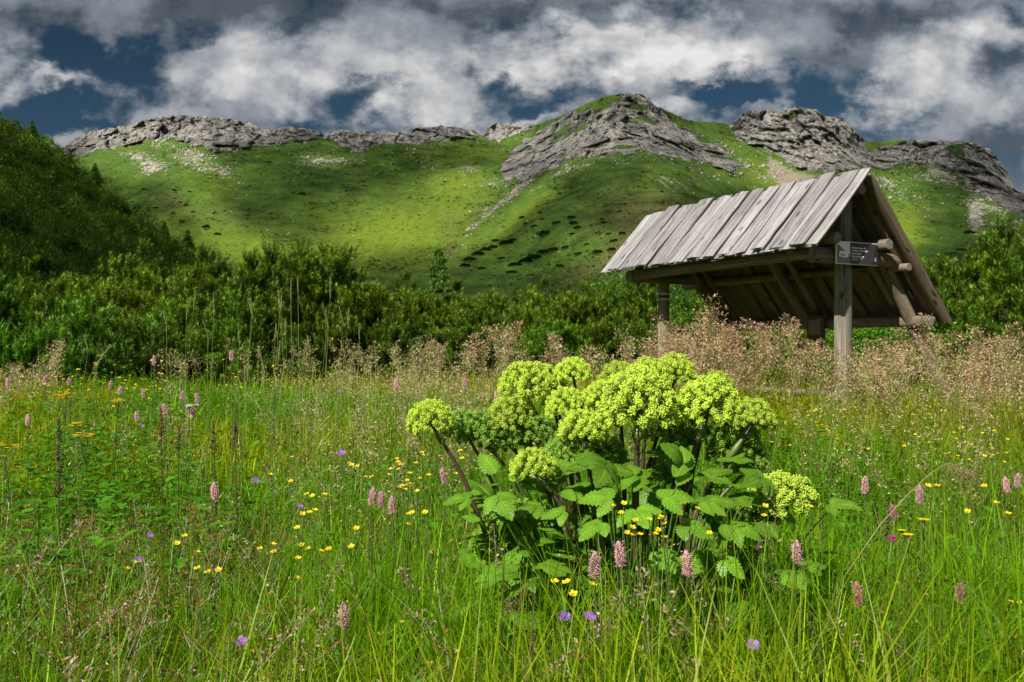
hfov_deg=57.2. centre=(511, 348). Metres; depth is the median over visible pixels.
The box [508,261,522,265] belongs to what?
pine patch
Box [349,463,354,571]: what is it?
buttercup
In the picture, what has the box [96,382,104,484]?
buttercup
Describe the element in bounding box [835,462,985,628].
dry stalk
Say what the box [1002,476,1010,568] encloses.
bistort
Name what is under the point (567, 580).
buttercup
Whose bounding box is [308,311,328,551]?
timothy grass
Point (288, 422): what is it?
buttercup
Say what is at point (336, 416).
timothy grass
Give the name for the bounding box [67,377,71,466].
bistort
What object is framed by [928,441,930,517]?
buttercup
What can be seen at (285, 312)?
dwarf pine
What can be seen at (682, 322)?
dwarf pine
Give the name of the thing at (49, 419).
buttercup
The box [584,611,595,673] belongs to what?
cranesbill
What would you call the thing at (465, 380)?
bistort
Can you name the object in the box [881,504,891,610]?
seed spike
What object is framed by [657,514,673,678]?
buttercup
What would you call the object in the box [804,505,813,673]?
buttercup
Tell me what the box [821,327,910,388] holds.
tall grass
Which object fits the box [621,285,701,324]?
dwarf pine
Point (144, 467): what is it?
cranesbill
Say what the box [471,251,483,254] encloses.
pine patch
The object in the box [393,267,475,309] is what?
dwarf pine
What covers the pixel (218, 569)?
buttercup
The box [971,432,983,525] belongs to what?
buttercup
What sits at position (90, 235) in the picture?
hill forest
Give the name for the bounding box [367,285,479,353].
dwarf pine
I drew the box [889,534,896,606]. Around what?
clover
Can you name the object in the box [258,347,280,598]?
timothy grass
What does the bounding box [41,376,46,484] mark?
bistort
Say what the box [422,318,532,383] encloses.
dwarf pine
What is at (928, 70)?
sky
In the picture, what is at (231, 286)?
dwarf pine
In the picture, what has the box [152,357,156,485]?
bistort
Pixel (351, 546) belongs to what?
buttercup
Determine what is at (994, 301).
dwarf pine
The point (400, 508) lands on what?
buttercup
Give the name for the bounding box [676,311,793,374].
tall grass
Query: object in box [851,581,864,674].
bistort
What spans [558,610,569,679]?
cranesbill
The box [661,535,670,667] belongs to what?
buttercup
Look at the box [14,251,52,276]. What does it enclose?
broadleaf tree
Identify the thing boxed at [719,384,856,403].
bench
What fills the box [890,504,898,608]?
bistort
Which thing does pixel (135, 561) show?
buttercup
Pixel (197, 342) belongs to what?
dwarf pine
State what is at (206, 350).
dwarf pine
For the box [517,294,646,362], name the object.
dwarf pine
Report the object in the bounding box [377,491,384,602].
bistort
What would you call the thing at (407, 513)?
buttercup
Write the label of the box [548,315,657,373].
dwarf pine
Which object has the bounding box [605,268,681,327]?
dwarf pine
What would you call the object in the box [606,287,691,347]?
dwarf pine
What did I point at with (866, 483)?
bistort
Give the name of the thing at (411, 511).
buttercup
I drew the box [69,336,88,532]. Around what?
timothy grass
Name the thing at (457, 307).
dwarf pine
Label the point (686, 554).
bistort
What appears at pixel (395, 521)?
buttercup
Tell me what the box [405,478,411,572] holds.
buttercup
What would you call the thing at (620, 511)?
buttercup
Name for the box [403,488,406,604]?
buttercup
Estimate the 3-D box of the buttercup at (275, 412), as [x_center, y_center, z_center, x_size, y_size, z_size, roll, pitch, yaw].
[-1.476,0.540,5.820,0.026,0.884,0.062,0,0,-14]
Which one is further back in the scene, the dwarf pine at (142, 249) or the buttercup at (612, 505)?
the dwarf pine at (142, 249)
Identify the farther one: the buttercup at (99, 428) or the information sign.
the information sign
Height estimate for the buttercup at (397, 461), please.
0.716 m
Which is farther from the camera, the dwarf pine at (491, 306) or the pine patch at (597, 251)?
the pine patch at (597, 251)
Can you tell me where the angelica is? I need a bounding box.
[405,351,862,668]
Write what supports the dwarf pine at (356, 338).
on the ground
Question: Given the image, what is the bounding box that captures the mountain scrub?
[74,98,1023,289]
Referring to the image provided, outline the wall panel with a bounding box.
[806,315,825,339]
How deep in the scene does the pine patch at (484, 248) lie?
920.75 m
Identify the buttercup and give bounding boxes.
[43,383,52,480]
[67,389,69,465]
[75,368,78,426]
[78,369,79,483]
[92,364,96,475]
[94,363,100,468]
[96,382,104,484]
[123,566,130,608]
[125,380,129,480]
[134,560,140,648]
[147,359,151,488]
[149,386,155,482]
[174,540,179,625]
[182,533,187,594]
[194,565,212,663]
[196,569,210,674]
[215,566,222,631]
[222,359,223,449]
[257,546,265,608]
[267,473,271,572]
[270,542,283,619]
[270,549,276,601]
[273,365,275,455]
[288,387,290,460]
[288,479,292,586]
[293,556,300,652]
[294,525,305,634]
[297,511,305,615]
[304,492,308,571]
[304,546,315,615]
[306,510,321,595]
[309,493,317,603]
[310,508,317,611]
[317,546,331,661]
[321,492,326,590]
[343,543,353,608]
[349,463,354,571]
[353,464,358,587]
[353,525,358,625]
[363,475,367,532]
[369,475,373,613]
[382,467,392,576]
[383,483,386,574]
[386,473,390,550]
[388,460,399,588]
[394,457,398,592]
[395,463,401,611]
[396,468,403,563]
[399,484,408,602]
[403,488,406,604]
[404,471,411,603]
[404,510,413,625]
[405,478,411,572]
[406,512,408,561]
[406,522,410,630]
[409,484,421,569]
[411,477,420,558]
[414,461,418,567]
[415,489,418,601]
[419,451,429,617]
[421,454,431,595]
[422,509,430,617]
[425,473,430,618]
[437,474,446,603]
[442,472,457,580]
[458,449,469,542]
[460,456,474,573]
[550,578,561,681]
[562,578,569,672]
[569,590,577,668]
[589,581,603,673]
[609,504,622,671]
[618,510,636,662]
[621,500,626,594]
[624,530,634,657]
[627,533,635,666]
[630,524,649,658]
[632,518,638,680]
[637,532,642,653]
[641,531,658,654]
[646,517,664,674]
[655,527,660,675]
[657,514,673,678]
[658,516,676,674]
[661,521,676,675]
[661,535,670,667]
[680,506,699,674]
[699,530,712,677]
[761,513,782,674]
[762,503,786,636]
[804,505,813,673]
[811,410,815,528]
[843,409,848,499]
[848,415,851,518]
[902,445,908,515]
[904,446,907,522]
[924,484,939,642]
[925,483,938,626]
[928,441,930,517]
[942,431,954,530]
[944,453,955,545]
[963,508,970,628]
[970,444,978,521]
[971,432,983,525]
[973,484,987,652]
[976,454,986,544]
[978,456,982,547]
[991,454,998,536]
[992,429,995,554]
[992,500,1001,598]
[997,511,1011,641]
[1006,438,1017,514]
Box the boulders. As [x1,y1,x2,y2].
[65,104,1023,284]
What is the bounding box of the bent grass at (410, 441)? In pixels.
[0,335,1023,681]
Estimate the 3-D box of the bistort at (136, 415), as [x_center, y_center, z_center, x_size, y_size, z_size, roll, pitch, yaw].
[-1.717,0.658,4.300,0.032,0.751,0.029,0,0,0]
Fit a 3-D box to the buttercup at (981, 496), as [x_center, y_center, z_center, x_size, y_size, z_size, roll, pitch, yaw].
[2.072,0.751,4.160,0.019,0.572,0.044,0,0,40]
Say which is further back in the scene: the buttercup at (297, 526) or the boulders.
the boulders
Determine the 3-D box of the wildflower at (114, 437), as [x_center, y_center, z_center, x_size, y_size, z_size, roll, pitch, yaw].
[-1.872,0.629,4.430,0.147,0.798,0.200,0,0,0]
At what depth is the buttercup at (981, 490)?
3.67 m
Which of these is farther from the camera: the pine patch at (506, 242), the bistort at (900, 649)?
the pine patch at (506, 242)
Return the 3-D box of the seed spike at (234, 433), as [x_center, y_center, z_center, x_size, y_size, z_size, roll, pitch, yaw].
[-1.032,0.664,3.499,0.028,0.791,0.026,0,0,-36]
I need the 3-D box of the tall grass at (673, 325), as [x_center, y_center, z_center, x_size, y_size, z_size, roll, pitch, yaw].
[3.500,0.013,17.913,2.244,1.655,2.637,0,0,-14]
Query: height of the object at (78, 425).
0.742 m
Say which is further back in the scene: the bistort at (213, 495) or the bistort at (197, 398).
the bistort at (197, 398)
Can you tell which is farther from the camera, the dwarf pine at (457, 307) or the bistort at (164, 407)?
the dwarf pine at (457, 307)
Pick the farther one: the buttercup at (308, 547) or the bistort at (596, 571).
the buttercup at (308, 547)
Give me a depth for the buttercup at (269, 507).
2.81 m
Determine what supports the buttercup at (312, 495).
on the ground
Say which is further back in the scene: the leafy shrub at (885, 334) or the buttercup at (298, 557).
the leafy shrub at (885, 334)
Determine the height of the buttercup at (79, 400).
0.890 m
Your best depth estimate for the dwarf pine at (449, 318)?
16.95 m
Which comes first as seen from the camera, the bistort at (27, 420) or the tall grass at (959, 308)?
the bistort at (27, 420)
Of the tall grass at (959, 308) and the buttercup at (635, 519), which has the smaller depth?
the buttercup at (635, 519)
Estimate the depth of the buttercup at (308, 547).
2.40 m
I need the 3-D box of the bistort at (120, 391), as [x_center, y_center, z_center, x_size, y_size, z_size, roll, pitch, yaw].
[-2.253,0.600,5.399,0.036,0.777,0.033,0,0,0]
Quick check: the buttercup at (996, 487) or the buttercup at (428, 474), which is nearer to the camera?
the buttercup at (428, 474)
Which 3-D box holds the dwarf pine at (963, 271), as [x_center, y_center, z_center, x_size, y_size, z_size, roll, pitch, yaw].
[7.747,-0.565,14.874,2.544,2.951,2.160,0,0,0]
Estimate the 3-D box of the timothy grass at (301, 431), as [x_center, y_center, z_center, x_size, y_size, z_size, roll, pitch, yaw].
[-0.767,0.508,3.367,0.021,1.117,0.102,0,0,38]
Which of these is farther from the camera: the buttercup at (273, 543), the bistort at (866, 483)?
the bistort at (866, 483)
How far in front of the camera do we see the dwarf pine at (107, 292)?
14.83 m
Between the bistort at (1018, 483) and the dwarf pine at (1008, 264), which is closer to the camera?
the bistort at (1018, 483)
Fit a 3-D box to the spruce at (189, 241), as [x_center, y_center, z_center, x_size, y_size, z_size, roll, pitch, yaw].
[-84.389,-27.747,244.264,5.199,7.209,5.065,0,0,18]
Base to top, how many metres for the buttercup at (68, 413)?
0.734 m
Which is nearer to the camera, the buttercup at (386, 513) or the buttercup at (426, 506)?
the buttercup at (426, 506)
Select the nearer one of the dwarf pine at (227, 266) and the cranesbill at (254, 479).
the cranesbill at (254, 479)
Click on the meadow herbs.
(106, 501)
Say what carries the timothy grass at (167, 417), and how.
on the ground
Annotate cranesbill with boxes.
[135,556,156,659]
[141,425,145,536]
[146,533,152,656]
[235,635,247,679]
[245,477,259,572]
[297,504,302,597]
[338,450,345,601]
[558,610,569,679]
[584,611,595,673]
[747,638,759,681]
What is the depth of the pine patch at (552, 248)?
827.08 m
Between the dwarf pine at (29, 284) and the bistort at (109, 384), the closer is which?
the bistort at (109, 384)
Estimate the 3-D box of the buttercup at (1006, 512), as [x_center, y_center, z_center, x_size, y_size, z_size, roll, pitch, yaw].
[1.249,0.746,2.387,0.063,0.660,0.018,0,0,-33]
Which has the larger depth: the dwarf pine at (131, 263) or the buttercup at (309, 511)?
the dwarf pine at (131, 263)
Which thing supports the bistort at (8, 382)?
on the ground
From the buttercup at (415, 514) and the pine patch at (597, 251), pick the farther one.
the pine patch at (597, 251)
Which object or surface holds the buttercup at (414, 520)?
on the ground
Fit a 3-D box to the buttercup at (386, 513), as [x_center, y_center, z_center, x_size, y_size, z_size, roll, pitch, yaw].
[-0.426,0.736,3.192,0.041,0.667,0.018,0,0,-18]
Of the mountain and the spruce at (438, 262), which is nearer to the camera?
the spruce at (438, 262)
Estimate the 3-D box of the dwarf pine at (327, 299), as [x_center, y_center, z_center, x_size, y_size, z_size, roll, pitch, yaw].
[-4.312,-0.452,16.040,2.496,2.615,2.814,0,0,44]
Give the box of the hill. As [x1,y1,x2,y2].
[0,118,203,279]
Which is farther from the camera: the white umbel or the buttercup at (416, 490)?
the white umbel
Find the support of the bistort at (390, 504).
on the ground
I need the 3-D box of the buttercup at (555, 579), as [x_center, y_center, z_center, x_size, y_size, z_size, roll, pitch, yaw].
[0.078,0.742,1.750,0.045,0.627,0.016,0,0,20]
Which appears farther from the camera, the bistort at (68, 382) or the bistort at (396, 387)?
the bistort at (68, 382)
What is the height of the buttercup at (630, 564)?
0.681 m
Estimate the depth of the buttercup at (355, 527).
2.40 m
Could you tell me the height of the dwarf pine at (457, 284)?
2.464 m
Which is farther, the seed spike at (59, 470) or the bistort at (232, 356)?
the bistort at (232, 356)
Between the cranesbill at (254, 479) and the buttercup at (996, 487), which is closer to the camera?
the cranesbill at (254, 479)
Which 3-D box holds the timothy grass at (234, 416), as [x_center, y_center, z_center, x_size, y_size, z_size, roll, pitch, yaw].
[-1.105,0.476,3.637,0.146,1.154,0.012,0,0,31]
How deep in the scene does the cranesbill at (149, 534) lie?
2.20 m
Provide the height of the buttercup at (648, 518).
0.716 m
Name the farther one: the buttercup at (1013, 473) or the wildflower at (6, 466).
the buttercup at (1013, 473)
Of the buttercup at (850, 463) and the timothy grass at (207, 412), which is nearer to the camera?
the timothy grass at (207, 412)
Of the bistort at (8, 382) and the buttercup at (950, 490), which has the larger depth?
the bistort at (8, 382)
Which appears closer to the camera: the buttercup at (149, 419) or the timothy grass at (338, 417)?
the timothy grass at (338, 417)
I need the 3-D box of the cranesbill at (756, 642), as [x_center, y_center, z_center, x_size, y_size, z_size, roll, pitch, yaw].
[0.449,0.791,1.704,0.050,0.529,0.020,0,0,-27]
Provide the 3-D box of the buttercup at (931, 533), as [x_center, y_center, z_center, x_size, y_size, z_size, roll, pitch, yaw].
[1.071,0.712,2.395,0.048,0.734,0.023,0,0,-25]
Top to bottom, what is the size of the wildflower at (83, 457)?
0.725 m
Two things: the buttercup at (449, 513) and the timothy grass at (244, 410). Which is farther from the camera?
the timothy grass at (244, 410)
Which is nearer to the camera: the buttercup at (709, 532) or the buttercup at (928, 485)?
the buttercup at (709, 532)
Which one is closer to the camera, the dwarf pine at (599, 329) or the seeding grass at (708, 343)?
the seeding grass at (708, 343)
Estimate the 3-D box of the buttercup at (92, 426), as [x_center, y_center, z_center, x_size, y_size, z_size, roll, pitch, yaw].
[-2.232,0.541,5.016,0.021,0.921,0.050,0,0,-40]
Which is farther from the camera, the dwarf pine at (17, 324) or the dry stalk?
the dwarf pine at (17, 324)
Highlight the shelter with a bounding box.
[601,167,958,403]
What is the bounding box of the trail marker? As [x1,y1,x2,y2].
[657,293,669,300]
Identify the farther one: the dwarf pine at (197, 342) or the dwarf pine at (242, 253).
the dwarf pine at (242, 253)
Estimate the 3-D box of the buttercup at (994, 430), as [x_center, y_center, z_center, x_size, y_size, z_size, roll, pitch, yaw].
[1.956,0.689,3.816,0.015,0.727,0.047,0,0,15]
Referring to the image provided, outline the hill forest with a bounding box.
[0,111,264,308]
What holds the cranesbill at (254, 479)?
on the ground
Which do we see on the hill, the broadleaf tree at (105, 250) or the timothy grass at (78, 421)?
the broadleaf tree at (105, 250)
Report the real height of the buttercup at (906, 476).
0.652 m
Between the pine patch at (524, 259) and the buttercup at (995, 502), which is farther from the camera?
the pine patch at (524, 259)
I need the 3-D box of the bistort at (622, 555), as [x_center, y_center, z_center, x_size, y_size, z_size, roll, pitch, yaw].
[0.206,0.712,1.800,0.032,0.691,0.028,0,0,0]
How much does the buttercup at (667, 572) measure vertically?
0.716 m
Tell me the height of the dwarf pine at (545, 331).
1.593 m
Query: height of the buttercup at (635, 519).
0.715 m
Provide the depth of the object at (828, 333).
17.74 m
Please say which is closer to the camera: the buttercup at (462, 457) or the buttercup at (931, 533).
the buttercup at (931, 533)
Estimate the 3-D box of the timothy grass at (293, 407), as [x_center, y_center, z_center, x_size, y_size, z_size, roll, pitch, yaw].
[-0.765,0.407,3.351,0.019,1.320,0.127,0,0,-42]
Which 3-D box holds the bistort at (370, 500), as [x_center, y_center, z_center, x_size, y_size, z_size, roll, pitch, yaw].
[-0.402,0.734,2.701,0.036,0.671,0.031,0,0,-45]
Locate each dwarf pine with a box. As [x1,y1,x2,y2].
[0,245,108,387]
[0,265,40,318]
[0,291,133,395]
[2,278,75,332]
[8,276,124,354]
[9,252,88,310]
[21,265,151,319]
[22,304,158,383]
[29,274,187,347]
[32,277,165,330]
[47,317,209,388]
[62,251,176,299]
[78,254,199,328]
[88,260,234,353]
[100,293,230,386]
[109,237,223,310]
[121,287,274,383]
[164,263,280,353]
[165,241,272,309]
[171,249,236,290]
[171,310,320,389]
[183,252,288,313]
[199,248,350,370]
[209,244,293,304]
[216,234,356,333]
[226,239,374,337]
[250,268,433,386]
[253,282,364,383]
[255,242,383,369]
[271,243,375,361]
[277,237,366,339]
[310,306,421,381]
[334,314,463,389]
[357,267,439,325]
[357,279,404,308]
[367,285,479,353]
[384,309,492,373]
[392,294,418,312]
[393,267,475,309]
[396,291,502,337]
[416,279,501,329]
[420,295,544,352]
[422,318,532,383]
[452,287,531,324]
[455,290,578,363]
[470,309,594,378]
[476,284,582,325]
[508,284,624,347]
[514,310,622,378]
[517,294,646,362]
[520,277,656,325]
[526,289,657,354]
[532,273,611,324]
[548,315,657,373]
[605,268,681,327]
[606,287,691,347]
[607,310,709,369]
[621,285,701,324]
[636,289,737,369]
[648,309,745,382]
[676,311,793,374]
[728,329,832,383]
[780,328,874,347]
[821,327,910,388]
[856,253,982,370]
[864,287,1022,387]
[866,241,1023,342]
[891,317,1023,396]
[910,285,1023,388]
[941,258,1023,379]
[942,222,1023,318]
[947,290,1023,382]
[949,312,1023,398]
[955,212,1023,319]
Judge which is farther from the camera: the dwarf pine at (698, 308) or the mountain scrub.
the mountain scrub
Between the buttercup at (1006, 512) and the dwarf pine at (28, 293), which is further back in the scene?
the dwarf pine at (28, 293)
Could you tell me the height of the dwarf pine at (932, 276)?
2.529 m
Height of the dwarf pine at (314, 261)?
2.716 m
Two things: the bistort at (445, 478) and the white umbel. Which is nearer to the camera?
the bistort at (445, 478)
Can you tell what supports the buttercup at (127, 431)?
on the ground
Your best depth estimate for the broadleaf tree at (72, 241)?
152.75 m
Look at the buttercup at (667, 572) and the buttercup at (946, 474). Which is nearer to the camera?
the buttercup at (667, 572)
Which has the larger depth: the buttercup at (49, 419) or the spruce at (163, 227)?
the spruce at (163, 227)
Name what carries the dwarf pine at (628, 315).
on the ground
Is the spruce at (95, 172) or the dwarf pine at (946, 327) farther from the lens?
the spruce at (95, 172)
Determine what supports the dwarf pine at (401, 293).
on the ground
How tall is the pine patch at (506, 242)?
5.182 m
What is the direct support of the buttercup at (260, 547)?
on the ground
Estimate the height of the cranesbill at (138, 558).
0.621 m
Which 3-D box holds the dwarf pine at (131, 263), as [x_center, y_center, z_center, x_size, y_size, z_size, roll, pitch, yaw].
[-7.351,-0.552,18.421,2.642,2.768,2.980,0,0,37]
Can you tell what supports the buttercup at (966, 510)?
on the ground
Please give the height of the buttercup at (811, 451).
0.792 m
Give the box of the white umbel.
[185,403,199,533]
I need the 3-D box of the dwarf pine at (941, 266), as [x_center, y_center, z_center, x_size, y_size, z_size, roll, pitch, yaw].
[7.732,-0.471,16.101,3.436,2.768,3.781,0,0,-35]
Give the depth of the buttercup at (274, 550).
2.40 m
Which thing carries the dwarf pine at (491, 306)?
on the ground
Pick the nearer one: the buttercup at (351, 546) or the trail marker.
the buttercup at (351, 546)
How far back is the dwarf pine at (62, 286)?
14.46 m
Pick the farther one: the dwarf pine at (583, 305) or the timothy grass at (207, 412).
the dwarf pine at (583, 305)
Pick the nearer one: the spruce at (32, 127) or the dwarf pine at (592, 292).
the dwarf pine at (592, 292)
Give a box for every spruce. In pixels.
[26,120,38,136]
[89,162,102,182]
[160,221,170,240]
[182,230,195,250]
[208,250,216,262]
[421,243,455,327]
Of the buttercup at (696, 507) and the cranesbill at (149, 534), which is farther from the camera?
the cranesbill at (149, 534)
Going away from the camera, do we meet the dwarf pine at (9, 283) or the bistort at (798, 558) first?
the bistort at (798, 558)
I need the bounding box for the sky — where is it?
[0,0,1023,192]
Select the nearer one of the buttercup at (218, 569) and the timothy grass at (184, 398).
the buttercup at (218, 569)
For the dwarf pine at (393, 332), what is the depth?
14.54 m
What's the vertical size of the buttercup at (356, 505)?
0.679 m
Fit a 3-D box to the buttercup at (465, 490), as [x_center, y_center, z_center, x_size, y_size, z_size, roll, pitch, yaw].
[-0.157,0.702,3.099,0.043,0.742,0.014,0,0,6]
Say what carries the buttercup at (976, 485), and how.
on the ground
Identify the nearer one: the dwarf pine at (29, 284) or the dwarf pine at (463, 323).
the dwarf pine at (463, 323)
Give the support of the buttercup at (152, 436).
on the ground
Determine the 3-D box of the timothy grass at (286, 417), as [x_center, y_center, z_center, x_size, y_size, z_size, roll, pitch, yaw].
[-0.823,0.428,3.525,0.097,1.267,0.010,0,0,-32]
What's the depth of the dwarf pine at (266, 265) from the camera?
15.57 m
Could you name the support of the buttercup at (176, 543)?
on the ground
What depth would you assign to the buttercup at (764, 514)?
1.96 m
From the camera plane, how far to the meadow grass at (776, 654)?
2.44 m
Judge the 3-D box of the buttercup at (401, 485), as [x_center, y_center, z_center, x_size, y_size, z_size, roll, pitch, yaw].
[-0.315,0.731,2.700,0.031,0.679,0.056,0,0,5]
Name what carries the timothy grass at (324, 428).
on the ground
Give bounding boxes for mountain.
[60,93,1023,321]
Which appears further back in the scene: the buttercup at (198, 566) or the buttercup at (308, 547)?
the buttercup at (308, 547)
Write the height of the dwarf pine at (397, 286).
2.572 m
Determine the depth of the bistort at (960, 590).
2.30 m
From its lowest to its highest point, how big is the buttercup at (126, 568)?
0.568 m
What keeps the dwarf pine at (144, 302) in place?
on the ground
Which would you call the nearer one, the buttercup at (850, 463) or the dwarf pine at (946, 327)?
the buttercup at (850, 463)
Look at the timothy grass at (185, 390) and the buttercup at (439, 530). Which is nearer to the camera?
the buttercup at (439, 530)
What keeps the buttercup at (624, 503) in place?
on the ground
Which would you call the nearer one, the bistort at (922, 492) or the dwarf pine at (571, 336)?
the bistort at (922, 492)
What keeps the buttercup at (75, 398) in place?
on the ground
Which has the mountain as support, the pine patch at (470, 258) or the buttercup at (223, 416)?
the pine patch at (470, 258)
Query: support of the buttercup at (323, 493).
on the ground
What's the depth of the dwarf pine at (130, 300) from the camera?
15.52 m
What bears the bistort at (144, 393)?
on the ground
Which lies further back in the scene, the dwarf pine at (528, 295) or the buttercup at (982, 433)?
the dwarf pine at (528, 295)
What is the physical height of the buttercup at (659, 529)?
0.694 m
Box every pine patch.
[464,256,477,259]
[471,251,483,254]
[479,247,490,250]
[498,240,514,244]
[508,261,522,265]
[518,257,531,261]
[526,254,540,258]
[536,230,549,235]
[536,249,548,253]
[546,246,558,250]
[591,249,602,253]
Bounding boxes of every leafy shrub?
[573,252,699,323]
[827,298,979,386]
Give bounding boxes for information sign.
[835,241,877,265]
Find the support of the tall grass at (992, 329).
on the ground
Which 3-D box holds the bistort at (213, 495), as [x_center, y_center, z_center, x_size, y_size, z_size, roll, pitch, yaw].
[-0.817,0.717,2.600,0.046,0.702,0.029,0,0,0]
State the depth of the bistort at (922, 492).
2.50 m
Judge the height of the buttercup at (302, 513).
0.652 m
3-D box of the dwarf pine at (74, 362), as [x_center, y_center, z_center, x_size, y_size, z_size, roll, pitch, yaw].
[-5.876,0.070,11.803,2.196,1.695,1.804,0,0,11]
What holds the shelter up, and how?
on the ground
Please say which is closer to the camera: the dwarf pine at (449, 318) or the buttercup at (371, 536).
the buttercup at (371, 536)
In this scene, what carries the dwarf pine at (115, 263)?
on the ground
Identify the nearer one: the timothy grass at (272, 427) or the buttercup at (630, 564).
the buttercup at (630, 564)
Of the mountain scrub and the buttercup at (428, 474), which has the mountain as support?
the mountain scrub
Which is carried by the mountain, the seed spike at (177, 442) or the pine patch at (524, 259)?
the pine patch at (524, 259)
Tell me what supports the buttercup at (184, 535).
on the ground
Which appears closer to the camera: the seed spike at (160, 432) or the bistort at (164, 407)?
the seed spike at (160, 432)
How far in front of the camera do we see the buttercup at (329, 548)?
2.39 m
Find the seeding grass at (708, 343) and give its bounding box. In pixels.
[0,291,1023,464]
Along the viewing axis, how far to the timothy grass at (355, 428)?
3.67 m
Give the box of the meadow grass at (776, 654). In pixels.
[0,360,1023,681]
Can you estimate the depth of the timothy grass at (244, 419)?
3.65 m
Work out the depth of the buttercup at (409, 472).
2.74 m
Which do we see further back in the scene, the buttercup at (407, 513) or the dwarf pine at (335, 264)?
the dwarf pine at (335, 264)
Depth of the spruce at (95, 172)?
264.04 m
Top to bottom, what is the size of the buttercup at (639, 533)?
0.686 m
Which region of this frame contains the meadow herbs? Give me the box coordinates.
[0,367,1023,681]
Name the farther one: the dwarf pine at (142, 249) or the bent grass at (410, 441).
the dwarf pine at (142, 249)
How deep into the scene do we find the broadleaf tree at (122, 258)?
165.51 m
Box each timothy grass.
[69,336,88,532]
[163,309,173,553]
[175,304,187,526]
[179,290,194,489]
[203,292,214,538]
[203,320,208,503]
[223,327,239,531]
[230,300,253,548]
[238,298,251,542]
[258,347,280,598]
[261,290,280,553]
[272,323,276,554]
[274,342,279,562]
[280,294,297,558]
[284,320,304,544]
[290,279,300,550]
[291,335,310,573]
[297,277,311,565]
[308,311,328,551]
[310,279,330,528]
[313,304,325,562]
[327,308,348,530]
[331,306,343,537]
[345,325,359,544]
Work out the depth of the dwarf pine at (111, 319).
13.29 m
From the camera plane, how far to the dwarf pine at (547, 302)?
22.07 m
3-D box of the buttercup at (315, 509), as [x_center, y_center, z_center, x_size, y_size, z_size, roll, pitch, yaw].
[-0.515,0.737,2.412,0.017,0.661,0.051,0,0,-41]
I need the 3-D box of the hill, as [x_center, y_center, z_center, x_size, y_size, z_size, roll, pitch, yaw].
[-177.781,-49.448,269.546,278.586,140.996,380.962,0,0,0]
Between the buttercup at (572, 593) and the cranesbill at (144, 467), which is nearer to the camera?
the buttercup at (572, 593)
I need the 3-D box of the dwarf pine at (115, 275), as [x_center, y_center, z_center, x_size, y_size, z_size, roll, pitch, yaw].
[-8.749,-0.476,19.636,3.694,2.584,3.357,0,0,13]
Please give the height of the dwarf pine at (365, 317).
2.201 m
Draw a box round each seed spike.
[52,418,65,562]
[157,408,164,546]
[175,426,180,573]
[208,420,217,576]
[232,421,238,571]
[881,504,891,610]
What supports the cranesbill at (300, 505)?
on the ground
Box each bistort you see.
[6,378,13,497]
[24,414,30,539]
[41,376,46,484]
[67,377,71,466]
[106,380,112,474]
[118,386,122,482]
[134,411,139,510]
[141,389,145,485]
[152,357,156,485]
[162,403,166,477]
[180,390,187,514]
[189,407,195,538]
[195,392,202,503]
[210,482,220,632]
[229,350,233,541]
[337,600,350,674]
[367,488,377,603]
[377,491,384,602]
[388,496,396,600]
[394,378,399,490]
[438,467,447,608]
[462,378,467,540]
[494,389,499,486]
[588,550,601,680]
[614,541,625,671]
[681,550,693,681]
[791,539,802,681]
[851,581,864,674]
[861,476,869,604]
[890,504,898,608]
[895,634,907,673]
[915,485,924,590]
[954,582,965,677]
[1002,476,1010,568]
[1013,472,1022,577]
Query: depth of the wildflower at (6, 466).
3.60 m
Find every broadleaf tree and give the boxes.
[0,203,36,239]
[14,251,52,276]
[44,233,82,257]
[96,247,112,256]
[113,255,136,271]
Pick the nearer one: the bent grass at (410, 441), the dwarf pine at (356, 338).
the bent grass at (410, 441)
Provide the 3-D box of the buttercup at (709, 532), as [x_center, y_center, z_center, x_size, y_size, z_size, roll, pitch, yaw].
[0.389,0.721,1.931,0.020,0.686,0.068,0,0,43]
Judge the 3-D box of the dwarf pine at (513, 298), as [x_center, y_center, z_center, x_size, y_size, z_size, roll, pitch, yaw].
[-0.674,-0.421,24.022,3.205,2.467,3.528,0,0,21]
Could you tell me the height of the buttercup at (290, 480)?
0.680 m
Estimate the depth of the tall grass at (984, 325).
12.03 m
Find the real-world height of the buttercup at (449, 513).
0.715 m
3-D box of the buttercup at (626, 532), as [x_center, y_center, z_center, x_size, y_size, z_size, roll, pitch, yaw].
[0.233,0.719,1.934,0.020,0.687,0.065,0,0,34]
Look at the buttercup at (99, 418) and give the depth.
5.47 m
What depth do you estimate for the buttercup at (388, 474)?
3.13 m
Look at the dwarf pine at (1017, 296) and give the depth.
12.55 m
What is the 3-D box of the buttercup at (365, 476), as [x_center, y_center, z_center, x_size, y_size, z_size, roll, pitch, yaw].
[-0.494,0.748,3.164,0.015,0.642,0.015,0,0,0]

